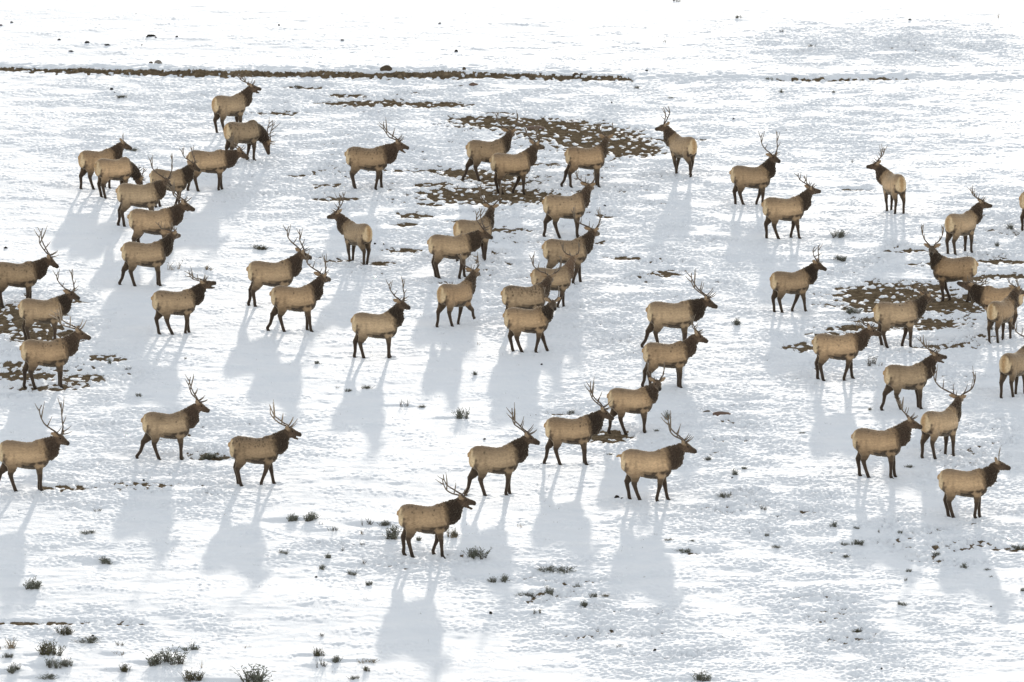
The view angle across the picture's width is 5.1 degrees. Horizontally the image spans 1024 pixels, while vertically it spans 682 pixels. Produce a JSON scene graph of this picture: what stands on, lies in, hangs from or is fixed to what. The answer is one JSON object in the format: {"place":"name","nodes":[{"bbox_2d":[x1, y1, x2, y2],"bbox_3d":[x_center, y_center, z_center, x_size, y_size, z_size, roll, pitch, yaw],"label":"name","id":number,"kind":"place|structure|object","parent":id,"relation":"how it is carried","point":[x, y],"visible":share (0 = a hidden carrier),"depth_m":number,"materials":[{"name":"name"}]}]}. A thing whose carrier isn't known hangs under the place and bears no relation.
{"place":"outdoors","nodes":[
{"label":"outdoors","id":0,"kind":"place"},
{"bbox_2d":[0,1,1022,680],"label":"dry grass","id":1,"kind":"structure","parent":0,"point":[536,241],"depth_m":424.13,"materials":[{"name":"brown plant"}]},
{"bbox_2d":[0,0,1023,681],"bbox_3d":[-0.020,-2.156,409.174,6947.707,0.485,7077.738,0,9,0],"label":"snow ground","id":2,"kind":"structure","parent":0,"point":[940,102],"depth_m":392.20,"materials":[{"name":"white snow"}]},
{"bbox_2d":[2,653,12,657],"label":"sage tuft","id":3,"kind":"object","parent":2,"relation":"on","point":[6,655],"visible":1,"depth_m":333.79,"materials":[{"name":"green plant"}]},
{"bbox_2d":[0,637,17,648],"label":"sage tuft","id":4,"kind":"object","parent":2,"relation":"on","point":[11,645],"visible":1,"depth_m":335.46,"materials":[{"name":"plant"}]},
{"bbox_2d":[7,662,20,673],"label":"sage tuft","id":5,"kind":"object","parent":2,"relation":"on","point":[12,670],"visible":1,"depth_m":331.43,"materials":[{"name":"green plant"}]},
{"bbox_2d":[0,225,58,307],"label":"elk","id":6,"kind":"object","parent":2,"relation":"on","point":[27,275],"visible":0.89,"depth_m":402.80},
{"bbox_2d":[23,575,42,589],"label":"sage tuft","id":7,"kind":"object","parent":2,"relation":"on","point":[32,584],"visible":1,"depth_m":345.66,"materials":[{"name":"green plant"}]},
{"bbox_2d":[0,399,71,491],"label":"elk","id":8,"kind":"object","parent":2,"relation":"on","point":[38,455],"visible":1,"depth_m":362.94},
{"bbox_2d":[17,268,79,340],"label":"elk","id":9,"kind":"object","parent":2,"relation":"on","point":[32,312],"visible":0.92,"depth_m":394.88},
{"bbox_2d":[39,673,58,679],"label":"sage tuft","id":10,"kind":"object","parent":2,"relation":"on","point":[51,676],"visible":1,"depth_m":330.55,"materials":[{"name":"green plant"}]},
{"bbox_2d":[35,639,65,655],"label":"sage tuft","id":11,"kind":"object","parent":2,"relation":"on","point":[43,650],"visible":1,"depth_m":334.10,"materials":[{"name":"green plant"}]},
{"bbox_2d":[44,656,61,667],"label":"sage tuft","id":12,"kind":"object","parent":2,"relation":"on","point":[49,664],"visible":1,"depth_m":332.19,"materials":[{"name":"green plant"}]},
{"bbox_2d":[19,306,90,388],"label":"elk","id":13,"kind":"object","parent":2,"relation":"on","point":[56,353],"visible":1,"depth_m":385.07},
{"bbox_2d":[54,625,74,634],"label":"sage tuft","id":14,"kind":"object","parent":2,"relation":"on","point":[63,631],"visible":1,"depth_m":337.88,"materials":[{"name":"green plant"}]},
{"bbox_2d":[59,658,72,666],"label":"sage tuft","id":15,"kind":"object","parent":2,"relation":"on","point":[64,662],"visible":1,"depth_m":332.50,"materials":[{"name":"green plant"}]},
{"bbox_2d":[79,530,96,534],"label":"sage tuft","id":16,"kind":"object","parent":2,"relation":"on","point":[87,532],"visible":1,"depth_m":355.38,"materials":[{"name":"green plant"}]},
{"bbox_2d":[74,636,103,643],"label":"sage tuft","id":17,"kind":"object","parent":2,"relation":"on","point":[90,639],"visible":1,"depth_m":336.72,"materials":[{"name":"green plant"}]},
{"bbox_2d":[78,134,131,189],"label":"elk","id":18,"kind":"object","parent":2,"relation":"on","point":[87,159],"visible":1,"depth_m":433.00},
{"bbox_2d":[97,556,113,563],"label":"sage tuft","id":19,"kind":"object","parent":2,"relation":"on","point":[105,560],"visible":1,"depth_m":350.31,"materials":[{"name":"green plant"}]},
{"bbox_2d":[94,157,147,198],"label":"elk","id":20,"kind":"object","parent":2,"relation":"on","point":[123,169],"visible":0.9,"depth_m":430.60},
{"bbox_2d":[119,662,131,671],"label":"sage tuft","id":21,"kind":"object","parent":2,"relation":"on","point":[123,667],"visible":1,"depth_m":331.67,"materials":[{"name":"green plant"}]},
{"bbox_2d":[115,153,172,226],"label":"elk","id":22,"kind":"object","parent":2,"relation":"on","point":[149,196],"visible":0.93,"depth_m":422.74},
{"bbox_2d":[118,222,180,285],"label":"elk","id":23,"kind":"object","parent":2,"relation":"on","point":[154,254],"visible":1,"depth_m":407.93},
{"bbox_2d":[127,182,194,241],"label":"elk","id":24,"kind":"object","parent":2,"relation":"on","point":[142,222],"visible":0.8,"depth_m":415.74},
{"bbox_2d":[142,644,191,665],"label":"sage tuft","id":25,"kind":"object","parent":2,"relation":"on","point":[153,660],"visible":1,"depth_m":332.87,"materials":[{"name":"green plant"}]},
{"bbox_2d":[135,374,209,459],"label":"elk","id":26,"kind":"object","parent":2,"relation":"on","point":[178,425],"visible":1,"depth_m":369.88},
{"bbox_2d":[149,145,200,207],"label":"elk","id":27,"kind":"object","parent":2,"relation":"on","point":[181,178],"visible":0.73,"depth_m":427.90},
{"bbox_2d":[167,260,182,269],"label":"sage tuft","id":28,"kind":"object","parent":2,"relation":"on","point":[170,267],"visible":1,"depth_m":412.31,"materials":[{"name":"plant"}]},
{"bbox_2d":[151,266,215,334],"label":"elk","id":29,"kind":"object","parent":2,"relation":"on","point":[166,305],"visible":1,"depth_m":396.45},
{"bbox_2d":[180,639,200,650],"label":"sage tuft","id":30,"kind":"object","parent":2,"relation":"on","point":[193,647],"visible":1,"depth_m":335.32,"materials":[{"name":"green plant"}]},
{"bbox_2d":[181,669,204,681],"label":"sage tuft","id":31,"kind":"object","parent":2,"relation":"on","point":[190,677],"visible":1,"depth_m":330.23,"materials":[{"name":"green plant"}]},
{"bbox_2d":[198,452,223,460],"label":"sage tuft","id":32,"kind":"object","parent":2,"relation":"on","point":[209,456],"visible":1,"depth_m":370.53,"materials":[{"name":"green plant"}]},
{"bbox_2d":[186,132,248,191],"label":"elk","id":33,"kind":"object","parent":2,"relation":"on","point":[219,162],"visible":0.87,"depth_m":432.76},
{"bbox_2d":[211,74,261,132],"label":"elk","id":34,"kind":"object","parent":2,"relation":"on","point":[235,106],"visible":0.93,"depth_m":448.83},
{"bbox_2d":[223,116,279,160],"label":"elk","id":35,"kind":"object","parent":2,"relation":"on","point":[249,133],"visible":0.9,"depth_m":440.57},
{"bbox_2d":[232,664,275,681],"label":"sage tuft","id":36,"kind":"object","parent":2,"relation":"on","point":[253,677],"visible":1,"depth_m":329.92,"materials":[{"name":"green plant"}]},
{"bbox_2d":[251,244,268,249],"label":"sage tuft","id":37,"kind":"object","parent":2,"relation":"on","point":[259,247],"visible":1,"depth_m":417.33,"materials":[{"name":"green plant"}]},
{"bbox_2d":[228,399,301,485],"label":"elk","id":38,"kind":"object","parent":2,"relation":"on","point":[266,450],"visible":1,"depth_m":364.71},
{"bbox_2d":[246,225,311,306],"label":"elk","id":39,"kind":"object","parent":2,"relation":"on","point":[284,272],"visible":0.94,"depth_m":402.89},
{"bbox_2d":[286,511,299,520],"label":"sage tuft","id":40,"kind":"object","parent":2,"relation":"on","point":[291,517],"visible":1,"depth_m":358.06,"materials":[{"name":"green plant"}]},
{"bbox_2d":[266,249,330,331],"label":"elk","id":41,"kind":"object","parent":2,"relation":"on","point":[304,298],"visible":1,"depth_m":397.03},
{"bbox_2d":[303,511,318,521],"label":"sage tuft","id":42,"kind":"object","parent":2,"relation":"on","point":[311,516],"visible":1,"depth_m":358.06,"materials":[{"name":"green plant"}]},
{"bbox_2d":[312,647,325,655],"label":"sage tuft","id":43,"kind":"object","parent":2,"relation":"on","point":[317,653],"visible":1,"depth_m":334.24,"materials":[{"name":"green plant"}]},
{"bbox_2d":[315,659,327,667],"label":"sage tuft","id":44,"kind":"object","parent":2,"relation":"on","point":[323,663],"visible":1,"depth_m":332.51,"materials":[{"name":"green plant"}]},
{"bbox_2d":[331,655,343,662],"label":"sage tuft","id":45,"kind":"object","parent":2,"relation":"on","point":[335,659],"visible":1,"depth_m":333.30,"materials":[{"name":"green plant"}]},
{"bbox_2d":[327,191,372,264],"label":"elk","id":46,"kind":"object","parent":2,"relation":"on","point":[358,235],"visible":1,"depth_m":413.53},
{"bbox_2d":[357,659,376,662],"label":"sage tuft","id":47,"kind":"object","parent":2,"relation":"on","point":[369,660],"visible":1,"depth_m":333.37,"materials":[{"name":"plant"}]},
{"bbox_2d":[344,120,408,189],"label":"elk","id":48,"kind":"object","parent":2,"relation":"on","point":[377,159],"visible":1,"depth_m":432.80},
{"bbox_2d":[350,277,410,357],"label":"elk","id":49,"kind":"object","parent":2,"relation":"on","point":[384,325],"visible":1,"depth_m":391.04},
{"bbox_2d":[379,519,391,525],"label":"sage tuft","id":50,"kind":"object","parent":2,"relation":"on","point":[385,523],"visible":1,"depth_m":357.26,"materials":[{"name":"green plant"}]},
{"bbox_2d":[380,65,391,70],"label":"soil heap","id":51,"kind":"object","parent":2,"relation":"on","point":[386,68],"visible":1,"depth_m":467.25,"materials":[{"name":"brown soil"}]},
{"bbox_2d":[382,524,402,539],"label":"sage tuft","id":52,"kind":"object","parent":2,"relation":"on","point":[393,534],"visible":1,"depth_m":354.44,"materials":[{"name":"green plant"}]},
{"bbox_2d":[397,474,475,558],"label":"elk","id":53,"kind":"object","parent":2,"relation":"on","point":[438,520],"visible":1,"depth_m":351.01},
{"bbox_2d":[446,526,457,537],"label":"sage tuft","id":54,"kind":"object","parent":2,"relation":"on","point":[453,534],"visible":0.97,"depth_m":354.74,"materials":[{"name":"plant"}]},
{"bbox_2d":[435,252,479,326],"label":"elk","id":55,"kind":"object","parent":2,"relation":"on","point":[450,297],"visible":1,"depth_m":398.67},
{"bbox_2d":[427,207,492,278],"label":"elk","id":56,"kind":"object","parent":2,"relation":"on","point":[440,247],"visible":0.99,"depth_m":409.83},
{"bbox_2d":[451,407,469,418],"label":"sage tuft","id":57,"kind":"object","parent":2,"relation":"on","point":[460,415],"visible":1,"depth_m":378.02,"materials":[{"name":"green plant"}]},
{"bbox_2d":[462,545,491,558],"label":"sage tuft","id":58,"kind":"object","parent":2,"relation":"on","point":[472,553],"visible":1,"depth_m":351.15,"materials":[{"name":"green plant"}]},
{"bbox_2d":[453,182,501,261],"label":"elk","id":59,"kind":"object","parent":2,"relation":"on","point":[462,226],"visible":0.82,"depth_m":414.08},
{"bbox_2d":[462,110,517,180],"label":"elk","id":60,"kind":"object","parent":2,"relation":"on","point":[479,152],"visible":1,"depth_m":435.23},
{"bbox_2d":[486,577,495,582],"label":"sage tuft","id":61,"kind":"object","parent":2,"relation":"on","point":[493,580],"visible":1,"depth_m":346.99,"materials":[{"name":"green plant"}]},
{"bbox_2d":[464,402,539,495],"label":"elk","id":62,"kind":"object","parent":2,"relation":"on","point":[507,458],"visible":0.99,"depth_m":362.91},
{"bbox_2d":[500,573,508,581],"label":"sage tuft","id":63,"kind":"object","parent":2,"relation":"on","point":[504,578],"visible":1,"depth_m":347.14,"materials":[{"name":"green plant"}]},
{"bbox_2d":[489,125,544,194],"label":"elk","id":64,"kind":"object","parent":2,"relation":"on","point":[519,164],"visible":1,"depth_m":431.91},
{"bbox_2d":[518,591,537,596],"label":"sage tuft","id":65,"kind":"object","parent":2,"relation":"on","point":[529,594],"visible":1,"depth_m":344.81,"materials":[{"name":"green plant"}]},
{"bbox_2d":[500,251,561,328],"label":"elk","id":66,"kind":"object","parent":2,"relation":"on","point":[533,297],"visible":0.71,"depth_m":397.81},
{"bbox_2d":[503,286,560,352],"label":"elk","id":67,"kind":"object","parent":2,"relation":"on","point":[518,321],"visible":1,"depth_m":392.21},
{"bbox_2d":[528,126,543,129],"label":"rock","id":68,"kind":"object","parent":2,"relation":"on","point":[532,127],"visible":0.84,"depth_m":450.62,"materials":[{"name":"brown stone"}]},
{"bbox_2d":[542,586,553,595],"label":"sage tuft","id":69,"kind":"object","parent":2,"relation":"on","point":[549,592],"visible":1,"depth_m":344.80,"materials":[{"name":"green plant"}]},
{"bbox_2d":[530,242,579,307],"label":"elk","id":70,"kind":"object","parent":2,"relation":"on","point":[563,277],"visible":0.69,"depth_m":402.51},
{"bbox_2d":[537,564,575,573],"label":"sage tuft","id":71,"kind":"object","parent":2,"relation":"on","point":[550,569],"visible":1,"depth_m":349.14,"materials":[{"name":"green plant"}]},
{"bbox_2d":[542,169,595,238],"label":"elk","id":72,"kind":"object","parent":2,"relation":"on","point":[556,208],"visible":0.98,"depth_m":420.36},
{"bbox_2d":[541,207,600,283],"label":"elk","id":73,"kind":"object","parent":2,"relation":"on","point":[552,250],"visible":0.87,"depth_m":408.58},
{"bbox_2d":[543,380,613,464],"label":"elk","id":74,"kind":"object","parent":2,"relation":"on","point":[580,430],"visible":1,"depth_m":368.65},
{"bbox_2d":[580,598,587,606],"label":"sage tuft","id":75,"kind":"object","parent":2,"relation":"on","point":[583,604],"visible":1,"depth_m":343.03,"materials":[{"name":"green plant"}]},
{"bbox_2d":[560,123,613,187],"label":"elk","id":76,"kind":"object","parent":2,"relation":"on","point":[592,158],"visible":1,"depth_m":433.33},
{"bbox_2d":[607,362,665,434],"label":"elk","id":77,"kind":"object","parent":2,"relation":"on","point":[642,400],"visible":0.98,"depth_m":375.19},
{"bbox_2d":[616,410,696,501],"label":"elk","id":78,"kind":"object","parent":2,"relation":"on","point":[659,465],"visible":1,"depth_m":361.65},
{"bbox_2d":[663,410,669,419],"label":"sage tuft","id":79,"kind":"object","parent":2,"relation":"on","point":[666,415],"visible":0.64,"depth_m":378.21,"materials":[{"name":"green plant"}]},
{"bbox_2d":[641,314,707,387],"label":"elk","id":80,"kind":"object","parent":2,"relation":"on","point":[676,355],"visible":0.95,"depth_m":384.51},
{"bbox_2d":[655,106,696,176],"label":"elk","id":81,"kind":"object","parent":2,"relation":"on","point":[680,147],"visible":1,"depth_m":436.59},
{"bbox_2d":[640,270,717,347],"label":"elk","id":82,"kind":"object","parent":2,"relation":"on","point":[660,315],"visible":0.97,"depth_m":393.13},
{"bbox_2d":[676,548,690,552],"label":"sage tuft","id":83,"kind":"object","parent":2,"relation":"on","point":[687,550],"visible":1,"depth_m":352.36,"materials":[{"name":"green plant"}]},
{"bbox_2d":[691,669,710,680],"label":"sage tuft","id":84,"kind":"object","parent":2,"relation":"on","point":[702,678],"visible":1,"depth_m":330.19,"materials":[{"name":"green plant"}]},
{"bbox_2d":[713,411,730,415],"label":"rock","id":85,"kind":"object","parent":2,"relation":"on","point":[717,413],"visible":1,"depth_m":379.24,"materials":[{"name":"brown stone"}]},
{"bbox_2d":[715,492,730,497],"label":"sage tuft","id":86,"kind":"object","parent":2,"relation":"on","point":[722,495],"visible":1,"depth_m":362.39,"materials":[{"name":"green plant"}]},
{"bbox_2d":[731,318,739,324],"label":"sage tuft","id":87,"kind":"object","parent":2,"relation":"on","point":[737,321],"visible":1,"depth_m":398.56,"materials":[{"name":"green plant"}]},
{"bbox_2d":[729,131,780,204],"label":"elk","id":88,"kind":"object","parent":2,"relation":"on","point":[759,177],"visible":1,"depth_m":428.42},
{"bbox_2d":[761,173,820,238],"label":"elk","id":89,"kind":"object","parent":2,"relation":"on","point":[791,209],"visible":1,"depth_m":419.93},
{"bbox_2d":[769,245,826,312],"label":"elk","id":90,"kind":"object","parent":2,"relation":"on","point":[796,283],"visible":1,"depth_m":401.97},
{"bbox_2d":[829,229,847,237],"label":"sage tuft","id":91,"kind":"object","parent":2,"relation":"on","point":[841,234],"visible":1,"depth_m":420.22,"materials":[{"name":"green plant"}]},
{"bbox_2d":[830,254,847,260],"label":"sage tuft","id":92,"kind":"object","parent":2,"relation":"on","point":[838,257],"visible":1,"depth_m":414.13,"materials":[{"name":"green plant"}]},
{"bbox_2d":[811,317,881,380],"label":"elk","id":93,"kind":"object","parent":2,"relation":"on","point":[847,347],"visible":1,"depth_m":386.20},
{"bbox_2d":[842,306,863,313],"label":"sage tuft","id":94,"kind":"object","parent":2,"relation":"on","point":[848,311],"visible":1,"depth_m":401.77,"materials":[{"name":"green plant"}]},
{"bbox_2d":[854,318,861,328],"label":"dry stalks","id":95,"kind":"object","parent":2,"relation":"on","point":[860,324],"visible":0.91,"depth_m":398.57,"materials":[{"name":"plant"}]},
{"bbox_2d":[851,539,864,545],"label":"sage tuft","id":96,"kind":"object","parent":2,"relation":"on","point":[858,542],"visible":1,"depth_m":353.56,"materials":[{"name":"green plant"}]},
{"bbox_2d":[866,355,878,365],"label":"sage tuft","id":97,"kind":"object","parent":2,"relation":"on","point":[872,362],"visible":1,"depth_m":389.43,"materials":[{"name":"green plant"}]},
{"bbox_2d":[866,144,905,213],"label":"elk","id":98,"kind":"object","parent":2,"relation":"on","point":[892,184],"visible":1,"depth_m":426.50},
{"bbox_2d":[851,397,922,478],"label":"elk","id":99,"kind":"object","parent":2,"relation":"on","point":[888,443],"visible":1,"depth_m":366.10},
{"bbox_2d":[873,284,935,347],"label":"elk","id":100,"kind":"object","parent":2,"relation":"on","point":[905,315],"visible":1,"depth_m":393.57},
{"bbox_2d":[880,335,946,410],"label":"elk","id":101,"kind":"object","parent":2,"relation":"on","point":[899,378],"visible":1,"depth_m":379.94},
{"bbox_2d":[920,365,975,458],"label":"elk","id":102,"kind":"object","parent":2,"relation":"on","point":[936,424],"visible":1,"depth_m":370.18},
{"bbox_2d":[921,224,978,301],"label":"elk","id":103,"kind":"object","parent":2,"relation":"on","point":[945,269],"visible":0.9,"depth_m":404.60},
{"bbox_2d":[944,185,992,254],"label":"elk","id":104,"kind":"object","parent":2,"relation":"on","point":[957,226],"visible":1,"depth_m":415.87},
{"bbox_2d":[937,448,1010,518],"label":"elk","id":105,"kind":"object","parent":2,"relation":"on","point":[975,484],"visible":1,"depth_m":358.79},
{"bbox_2d":[957,275,1023,329],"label":"elk","id":106,"kind":"object","parent":2,"relation":"on","point":[983,296],"visible":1,"depth_m":397.17},
{"bbox_2d":[987,276,1023,342],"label":"elk","id":107,"kind":"object","parent":2,"relation":"on","point":[1000,313],"visible":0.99,"depth_m":394.43},
{"bbox_2d":[1003,223,1013,229],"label":"sage tuft","id":108,"kind":"object","parent":2,"relation":"on","point":[1010,226],"visible":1,"depth_m":422.39,"materials":[{"name":"grey plant"}]},
{"bbox_2d":[999,323,1023,397],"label":"elk","id":109,"kind":"object","parent":2,"relation":"on","point":[1011,365],"visible":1,"depth_m":382.52},
{"bbox_2d":[1010,544,1023,548],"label":"sage tuft","id":110,"kind":"object","parent":2,"relation":"on","point":[1014,547],"visible":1,"depth_m":353.28,"materials":[{"name":"grey plant"}]},
{"bbox_2d":[1019,192,1023,230],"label":"elk","id":111,"kind":"object","parent":2,"relation":"on","point":[1021,200],"visible":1,"depth_m":421.48}
]}

